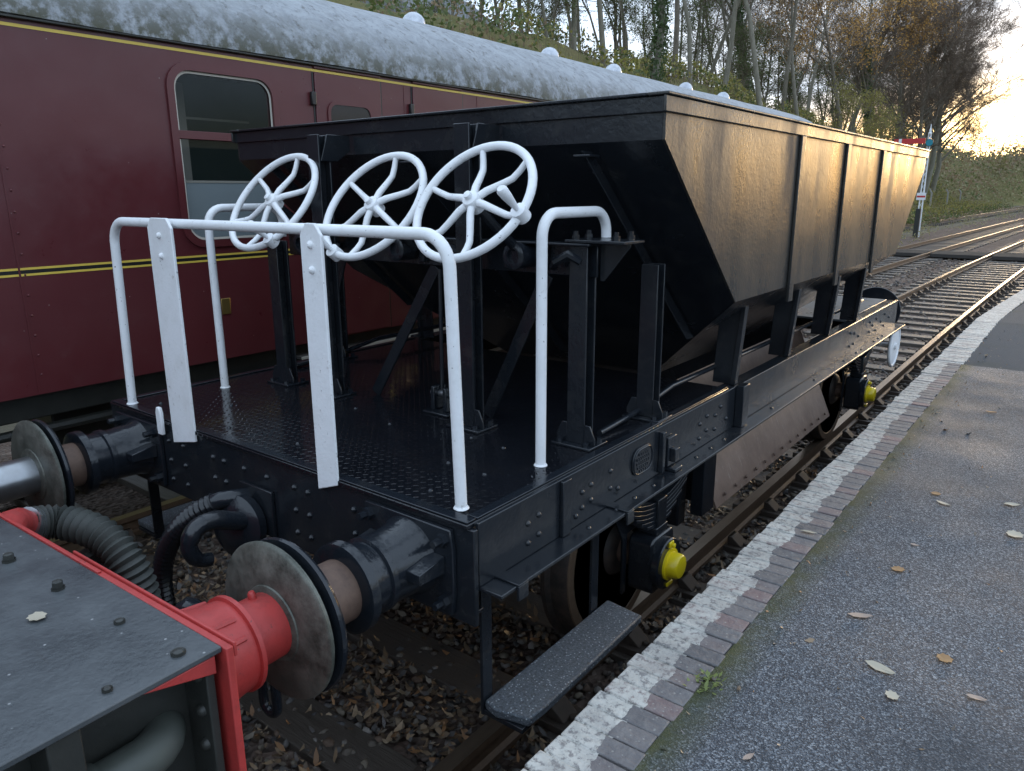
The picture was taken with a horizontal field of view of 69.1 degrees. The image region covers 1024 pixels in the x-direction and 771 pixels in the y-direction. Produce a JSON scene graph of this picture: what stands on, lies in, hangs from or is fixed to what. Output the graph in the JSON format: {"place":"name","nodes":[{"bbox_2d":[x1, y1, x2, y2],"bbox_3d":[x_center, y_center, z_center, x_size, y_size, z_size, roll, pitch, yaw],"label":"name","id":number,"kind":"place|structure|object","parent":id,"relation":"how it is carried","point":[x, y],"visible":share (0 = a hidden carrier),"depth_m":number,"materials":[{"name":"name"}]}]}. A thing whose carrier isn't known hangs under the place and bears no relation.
{"place":"outdoors","nodes":[
{"label":"outdoors","id":0,"kind":"place"},
{"bbox_2d":[0,206,1022,432],"bbox_3d":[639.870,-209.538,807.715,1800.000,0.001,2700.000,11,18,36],"label":"ground","id":1,"kind":"structure","parent":0,"point":[7,428],"depth_m":52.11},
{"bbox_2d":[0,212,1023,770],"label":"ballast bed","id":2,"kind":"object","parent":1,"relation":"on","point":[112,500],"visible":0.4,"depth_m":4.26,"materials":[{"name":"gravel"}]},
{"bbox_2d":[136,456,818,770],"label":"leaf litter","id":3,"kind":"object","parent":2,"relation":"on","point":[399,723],"visible":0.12,"depth_m":3.66,"materials":[{"name":"brown plant"}]},
{"bbox_2d":[10,218,1023,567],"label":"railway track","id":4,"kind":"structure","parent":2,"relation":"on","point":[954,242],"depth_m":22.55,"materials":[{"name":"metal"}]},
{"bbox_2d":[0,0,811,444],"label":"railway coach","id":5,"kind":"object","parent":4,"relation":"on","point":[110,110],"visible":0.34,"depth_m":4.54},
{"bbox_2d":[166,62,286,246],"bbox_3d":[-2.009,-1.394,5.098,0.614,1.390,0.935,11,18,36],"label":"window","id":6,"kind":"structure","parent":5,"relation":"in","point":[195,198],"depth_m":4.78,"materials":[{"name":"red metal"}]},
{"bbox_2d":[310,66,391,333],"bbox_3d":[-1.200,-1.367,5.667,0.030,1.945,0.682,11,18,36],"label":"door","id":7,"kind":"structure","parent":5,"relation":"in","point":[335,98],"depth_m":5.65,"materials":[{"name":"red metal"}]},
{"bbox_2d":[409,81,462,317],"bbox_3d":[-0.614,-1.560,6.402,0.030,1.945,0.662,11,18,36],"label":"door","id":8,"kind":"structure","parent":5,"relation":"in","point":[423,100],"depth_m":6.15,"materials":[{"name":"red metal"}]},
{"bbox_2d":[894,249,1023,260],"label":"foot crossing","id":9,"kind":"object","parent":4,"relation":"on","point":[969,255],"visible":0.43,"depth_m":26.90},
{"bbox_2d":[146,360,922,770],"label":"ballast stones","id":10,"kind":"object","parent":2,"relation":"on","point":[514,658],"visible":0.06,"depth_m":3.87,"materials":[{"name":"gravel"}]},
{"bbox_2d":[239,238,1023,770],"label":"railway track","id":11,"kind":"structure","parent":2,"relation":"on","point":[485,746],"depth_m":4.47,"materials":[{"name":"metal"}]},
{"bbox_2d":[0,420,334,770],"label":"locomotive","id":12,"kind":"object","parent":11,"relation":"on","point":[112,660],"visible":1,"depth_m":1.66,"materials":[{"name":"red paint"}]},
{"bbox_2d":[26,612,46,620],"bbox_3d":[-1.063,0.516,1.663,0.043,0.004,0.037,8,17,29],"label":"fallen leaf","id":13,"kind":"object","parent":12,"relation":"on","point":[36,616],"visible":1,"depth_m":1.66,"materials":[{"name":"beige plant"}]},
{"bbox_2d":[31,90,930,733],"bbox_3d":[0.789,-0.356,5.148,2.568,2.556,6.861,11,18,36],"label":"hopper wagon","id":14,"kind":"object","parent":11,"relation":"on","point":[641,290],"visible":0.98,"depth_m":3.14,"materials":[{"name":"black paint"}]},
{"bbox_2d":[801,251,1023,386],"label":"ballast stones","id":15,"kind":"object","parent":2,"relation":"on","point":[882,352],"visible":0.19,"depth_m":19.65,"materials":[{"name":"gravel"}]},
{"bbox_2d":[894,124,933,236],"bbox_3d":[21.282,-10.934,39.880,1.890,5.800,0.411,11,18,36],"label":"semaphore signal","id":16,"kind":"object","parent":2,"relation":"on","point":[929,142],"visible":0.91,"depth_m":39.55,"materials":[{"name":"white paint"}]},
{"bbox_2d":[903,206,1023,231],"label":"railway track","id":17,"kind":"structure","parent":2,"relation":"on","point":[952,220],"depth_m":67.81,"materials":[{"name":"metal"}]},
{"bbox_2d":[521,289,1023,770],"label":"platform","id":18,"kind":"structure","parent":1,"relation":"on","point":[805,713],"depth_m":2.58,"materials":[{"name":"concrete"}]},
{"bbox_2d":[683,668,726,694],"bbox_3d":[0.591,0.902,2.271,0.108,0.025,0.145,11,18,36],"label":"weed","id":19,"kind":"object","parent":18,"relation":"on","point":[706,679],"visible":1,"depth_m":2.28,"materials":[{"name":"green plant"}]},
{"bbox_2d":[743,753,753,759],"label":"fallen leaf","id":20,"kind":"object","parent":18,"relation":"on","point":[748,756],"visible":1,"depth_m":1.97,"materials":[{"name":"beige plant"}]},
{"bbox_2d":[654,337,1020,770],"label":"platform grit","id":21,"kind":"object","parent":18,"relation":"on","point":[807,640],"visible":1,"depth_m":2.97,"materials":[{"name":"grey stone"}]},
{"bbox_2d":[847,612,871,617],"bbox_3d":[1.230,0.811,2.628,0.085,0.006,0.036,2,15,9],"label":"fallen leaf","id":22,"kind":"object","parent":18,"relation":"on","point":[857,614],"visible":1,"depth_m":2.63,"materials":[{"name":"beige plant"}]},
{"bbox_2d":[865,660,894,673],"bbox_3d":[1.157,0.885,2.337,0.040,0.009,0.095,-12,19,-39],"label":"fallen leaf","id":23,"kind":"object","parent":18,"relation":"on","point":[875,665],"visible":1,"depth_m":2.34,"materials":[{"name":"beige plant"}]},
{"bbox_2d":[885,690,898,699],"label":"fallen leaf","id":24,"kind":"object","parent":18,"relation":"on","point":[891,694],"visible":1,"depth_m":2.21,"materials":[{"name":"beige plant"}]},
{"bbox_2d":[891,566,904,571],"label":"fallen leaf","id":25,"kind":"object","parent":18,"relation":"on","point":[898,568],"visible":1,"depth_m":2.95,"materials":[{"name":"plant"}]},
{"bbox_2d":[936,653,953,662],"bbox_3d":[1.387,0.874,2.384,0.048,0.006,0.048,11,18,36],"label":"fallen leaf","id":26,"kind":"object","parent":18,"relation":"on","point":[943,657],"visible":1,"depth_m":2.38,"materials":[{"name":"plant"}]},
{"bbox_2d":[966,694,986,700],"bbox_3d":[1.374,0.922,2.199,0.055,0.005,0.024,9,17,31],"label":"fallen leaf","id":27,"kind":"object","parent":18,"relation":"on","point":[976,697],"visible":1,"depth_m":2.20,"materials":[{"name":"beige plant"}]},
{"bbox_2d":[1004,502,1019,505],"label":"fallen leaf","id":28,"kind":"object","parent":18,"relation":"on","point":[1012,504],"visible":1,"depth_m":3.56,"materials":[{"name":"beige plant"}]},
{"bbox_2d":[1006,530,1023,537],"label":"fallen leaf","id":29,"kind":"object","parent":18,"relation":"on","point":[1012,533],"visible":1,"depth_m":3.24,"materials":[{"name":"beige plant"}]},
{"bbox_2d":[829,107,1023,170],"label":"hedge","id":30,"kind":"object","parent":1,"relation":"on","point":[991,140],"visible":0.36,"depth_m":146.08,"materials":[{"name":"green plant"}]},
{"bbox_2d":[898,206,1023,246],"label":"trackside weeds","id":31,"kind":"object","parent":1,"relation":"on","point":[928,228],"visible":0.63,"depth_m":54.15,"materials":[{"name":"green plant"}]},
{"bbox_2d":[326,0,1023,207],"bbox_3d":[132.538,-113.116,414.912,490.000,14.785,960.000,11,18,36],"label":"hillside","id":32,"kind":"structure","parent":0,"point":[576,54],"depth_m":32.72,"materials":[{"name":"green plant"}]},
{"bbox_2d":[363,0,490,23],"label":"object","id":33,"kind":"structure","parent":32,"relation":"on","point":[467,16],"depth_m":53.25,"materials":[{"name":"plant"}]},
{"bbox_2d":[411,0,476,14],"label":"evergreen shrub","id":34,"kind":"object","parent":32,"relation":"on","point":[430,4],"visible":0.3,"depth_m":31.93,"materials":[{"name":"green plant"}]},
{"bbox_2d":[477,0,484,21],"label":"brown tree","id":35,"kind":"object","parent":32,"relation":"on","point":[478,19],"visible":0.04,"depth_m":36.40,"materials":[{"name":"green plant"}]},
{"bbox_2d":[479,0,535,27],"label":"evergreen shrub","id":36,"kind":"object","parent":32,"relation":"on","point":[496,3],"visible":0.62,"depth_m":33.00,"materials":[{"name":"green plant"}]},
{"bbox_2d":[501,0,571,42],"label":"evergreen shrub","id":37,"kind":"object","parent":32,"relation":"on","point":[536,12],"visible":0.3,"depth_m":42.12,"materials":[{"name":"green plant"}]},
{"bbox_2d":[511,0,590,37],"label":"evergreen shrub","id":38,"kind":"object","parent":32,"relation":"on","point":[569,3],"visible":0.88,"depth_m":34.92,"materials":[{"name":"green plant"}]},
{"bbox_2d":[571,0,576,50],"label":"bare tree","id":39,"kind":"object","parent":32,"relation":"on","point":[573,23],"visible":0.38,"depth_m":35.94,"materials":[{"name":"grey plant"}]},
{"bbox_2d":[597,0,606,66],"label":"bare tree","id":40,"kind":"object","parent":32,"relation":"on","point":[600,23],"visible":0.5,"depth_m":34.23,"materials":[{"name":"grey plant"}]},
{"bbox_2d":[612,0,685,60],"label":"evergreen shrub","id":41,"kind":"object","parent":32,"relation":"on","point":[643,35],"visible":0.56,"depth_m":47.05,"materials":[{"name":"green plant"}]},
{"bbox_2d":[644,0,673,82],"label":"ivy tree","id":42,"kind":"object","parent":32,"relation":"on","point":[662,20],"visible":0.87,"depth_m":36.15,"materials":[{"name":"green plant"}]},
{"bbox_2d":[671,0,679,77],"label":"bare tree","id":43,"kind":"object","parent":32,"relation":"on","point":[676,26],"visible":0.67,"depth_m":43.06,"materials":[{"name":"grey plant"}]},
{"bbox_2d":[339,0,1013,230],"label":"green undergrowth","id":44,"kind":"object","parent":32,"relation":"on","point":[420,11],"visible":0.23,"depth_m":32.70,"materials":[{"name":"green plant"}]},
{"bbox_2d":[356,0,1001,223],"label":"dead stems","id":45,"kind":"object","parent":32,"relation":"on","point":[791,109],"visible":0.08,"depth_m":38.14,"materials":[{"name":"brown plant"}]},
{"bbox_2d":[682,0,691,84],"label":"bare tree","id":46,"kind":"object","parent":32,"relation":"on","point":[689,35],"visible":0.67,"depth_m":41.44,"materials":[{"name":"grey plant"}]},
{"bbox_2d":[662,0,725,80],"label":"evergreen shrub","id":47,"kind":"object","parent":32,"relation":"on","point":[703,37],"visible":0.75,"depth_m":52.58,"materials":[{"name":"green plant"}]},
{"bbox_2d":[720,0,733,85],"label":"bare tree","id":48,"kind":"object","parent":32,"relation":"on","point":[724,17],"visible":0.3,"depth_m":54.94,"materials":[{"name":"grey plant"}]},
{"bbox_2d":[723,0,737,91],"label":"bare tree","id":49,"kind":"object","parent":32,"relation":"on","point":[730,50],"visible":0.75,"depth_m":45.18,"materials":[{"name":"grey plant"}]},
{"bbox_2d":[700,0,766,103],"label":"ivy tree","id":50,"kind":"object","parent":32,"relation":"on","point":[740,15],"visible":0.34,"depth_m":55.10,"materials":[{"name":"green plant"}]},
{"bbox_2d":[524,0,960,145],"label":"deep wood","id":51,"kind":"object","parent":32,"relation":"on","point":[614,24],"visible":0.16,"depth_m":82.75,"materials":[{"name":"brown plant"}]},
{"bbox_2d":[720,14,778,88],"bbox_3d":[16.967,-23.708,54.028,3.515,5.963,4.525,-2,15,-8],"label":"evergreen shrub","id":52,"kind":"object","parent":32,"relation":"on","point":[740,62],"visible":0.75,"depth_m":53.28,"materials":[{"name":"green plant"}]},
{"bbox_2d":[743,0,761,105],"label":"bare tree","id":53,"kind":"object","parent":32,"relation":"on","point":[755,64],"visible":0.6,"depth_m":44.52,"materials":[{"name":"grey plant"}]},
{"bbox_2d":[705,0,808,85],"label":"bare tree","id":54,"kind":"object","parent":32,"relation":"on","point":[717,55],"visible":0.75,"depth_m":48.71,"materials":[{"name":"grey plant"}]},
{"bbox_2d":[750,12,806,101],"bbox_3d":[22.483,-27.493,63.895,5.383,8.349,6.741,9,17,31],"label":"evergreen shrub","id":55,"kind":"object","parent":32,"relation":"on","point":[763,79],"visible":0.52,"depth_m":63.20,"materials":[{"name":"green plant"}]},
{"bbox_2d":[780,0,797,110],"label":"bare tree","id":56,"kind":"object","parent":32,"relation":"on","point":[785,86],"visible":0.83,"depth_m":58.49,"materials":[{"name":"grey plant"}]},
{"bbox_2d":[726,0,878,115],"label":"brown tree","id":57,"kind":"object","parent":32,"relation":"on","point":[792,72],"visible":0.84,"depth_m":58.73,"materials":[{"name":"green plant"}]},
{"bbox_2d":[782,0,847,110],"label":"bare tree","id":58,"kind":"object","parent":32,"relation":"on","point":[812,81],"visible":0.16,"depth_m":71.52,"materials":[{"name":"brown plant"}]},
{"bbox_2d":[798,49,855,124],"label":"evergreen shrub","id":59,"kind":"object","parent":32,"relation":"on","point":[816,97],"visible":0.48,"depth_m":73.71,"materials":[{"name":"green plant"}]},
{"bbox_2d":[746,0,947,129],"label":"orange tree","id":60,"kind":"object","parent":32,"relation":"on","point":[822,15],"visible":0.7,"depth_m":62.67,"materials":[{"name":"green plant"}]},
{"bbox_2d":[810,76,904,136],"bbox_3d":[25.529,-19.143,55.735,5.482,7.465,7.020,-3,15,-9],"label":"tree","id":61,"kind":"object","parent":32,"relation":"on","point":[858,102],"visible":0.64,"depth_m":54.62,"materials":[{"name":"green plant"}]},
{"bbox_2d":[799,0,933,124],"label":"ivy tree","id":62,"kind":"object","parent":32,"relation":"on","point":[867,79],"visible":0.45,"depth_m":72.04,"materials":[{"name":"green plant"}]},
{"bbox_2d":[796,0,962,131],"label":"orange tree","id":63,"kind":"object","parent":32,"relation":"on","point":[915,3],"visible":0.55,"depth_m":72.44,"materials":[{"name":"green plant"}]},
{"bbox_2d":[849,111,919,146],"bbox_3d":[29.247,-18.646,59.528,4.872,6.622,5.813,-13,19,-41],"label":"yellow tree","id":64,"kind":"object","parent":32,"relation":"on","point":[885,124],"visible":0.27,"depth_m":59.00,"materials":[{"name":"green plant"}]},
{"bbox_2d":[848,107,921,141],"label":"yellow tree","id":65,"kind":"object","parent":32,"relation":"on","point":[893,131],"visible":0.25,"depth_m":69.46,"materials":[{"name":"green plant"}]},
{"bbox_2d":[827,0,969,130],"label":"brown tree","id":66,"kind":"object","parent":32,"relation":"on","point":[918,15],"visible":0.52,"depth_m":71.34,"materials":[{"name":"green plant"}]},
{"bbox_2d":[813,113,1023,201],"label":"brown scrub","id":67,"kind":"object","parent":32,"relation":"on","point":[971,171],"visible":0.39,"depth_m":133.07,"materials":[{"name":"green plant"}]},
{"bbox_2d":[830,0,1006,138],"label":"bare tree","id":68,"kind":"object","parent":32,"relation":"on","point":[982,36],"visible":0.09,"depth_m":88.57,"materials":[{"name":"brown plant"}]},
{"bbox_2d":[833,0,1023,196],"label":"bare tree","id":69,"kind":"object","parent":32,"relation":"on","point":[943,98],"visible":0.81,"depth_m":74.65,"materials":[{"name":"brown plant"}]},
{"bbox_2d":[837,0,1021,137],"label":"bare tree","id":70,"kind":"object","parent":32,"relation":"on","point":[900,92],"visible":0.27,"depth_m":82.73,"materials":[{"name":"brown plant"}]},
{"bbox_2d":[873,7,1006,178],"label":"bare tree","id":71,"kind":"object","parent":32,"relation":"on","point":[955,98],"visible":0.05,"depth_m":102.69,"materials":[{"name":"brown plant"}]},
{"bbox_2d":[875,0,1023,192],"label":"bare tree","id":72,"kind":"object","parent":32,"relation":"on","point":[940,159],"visible":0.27,"depth_m":91.80,"materials":[{"name":"brown plant"}]},
{"bbox_2d":[879,0,1023,196],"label":"bare tree","id":73,"kind":"object","parent":32,"relation":"on","point":[932,162],"visible":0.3,"depth_m":86.54,"materials":[{"name":"brown plant"}]},
{"bbox_2d":[902,44,1005,148],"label":"brown tree","id":74,"kind":"object","parent":32,"relation":"on","point":[958,103],"visible":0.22,"depth_m":87.15,"materials":[{"name":"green plant"}]},
{"bbox_2d":[909,162,1023,217],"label":"dry grass","id":75,"kind":"structure","parent":32,"relation":"on","point":[968,199],"depth_m":130.57,"materials":[{"name":"green plant"}]},
{"bbox_2d":[928,144,1023,201],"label":"green scrub","id":76,"kind":"object","parent":32,"relation":"on","point":[976,198],"visible":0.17,"depth_m":131.74,"materials":[{"name":"green plant"}]},
{"bbox_2d":[464,0,1023,157],"label":"sky","id":77,"kind":"structure","parent":0,"point":[1013,44],"materials":[{"name":"white"}]}
]}

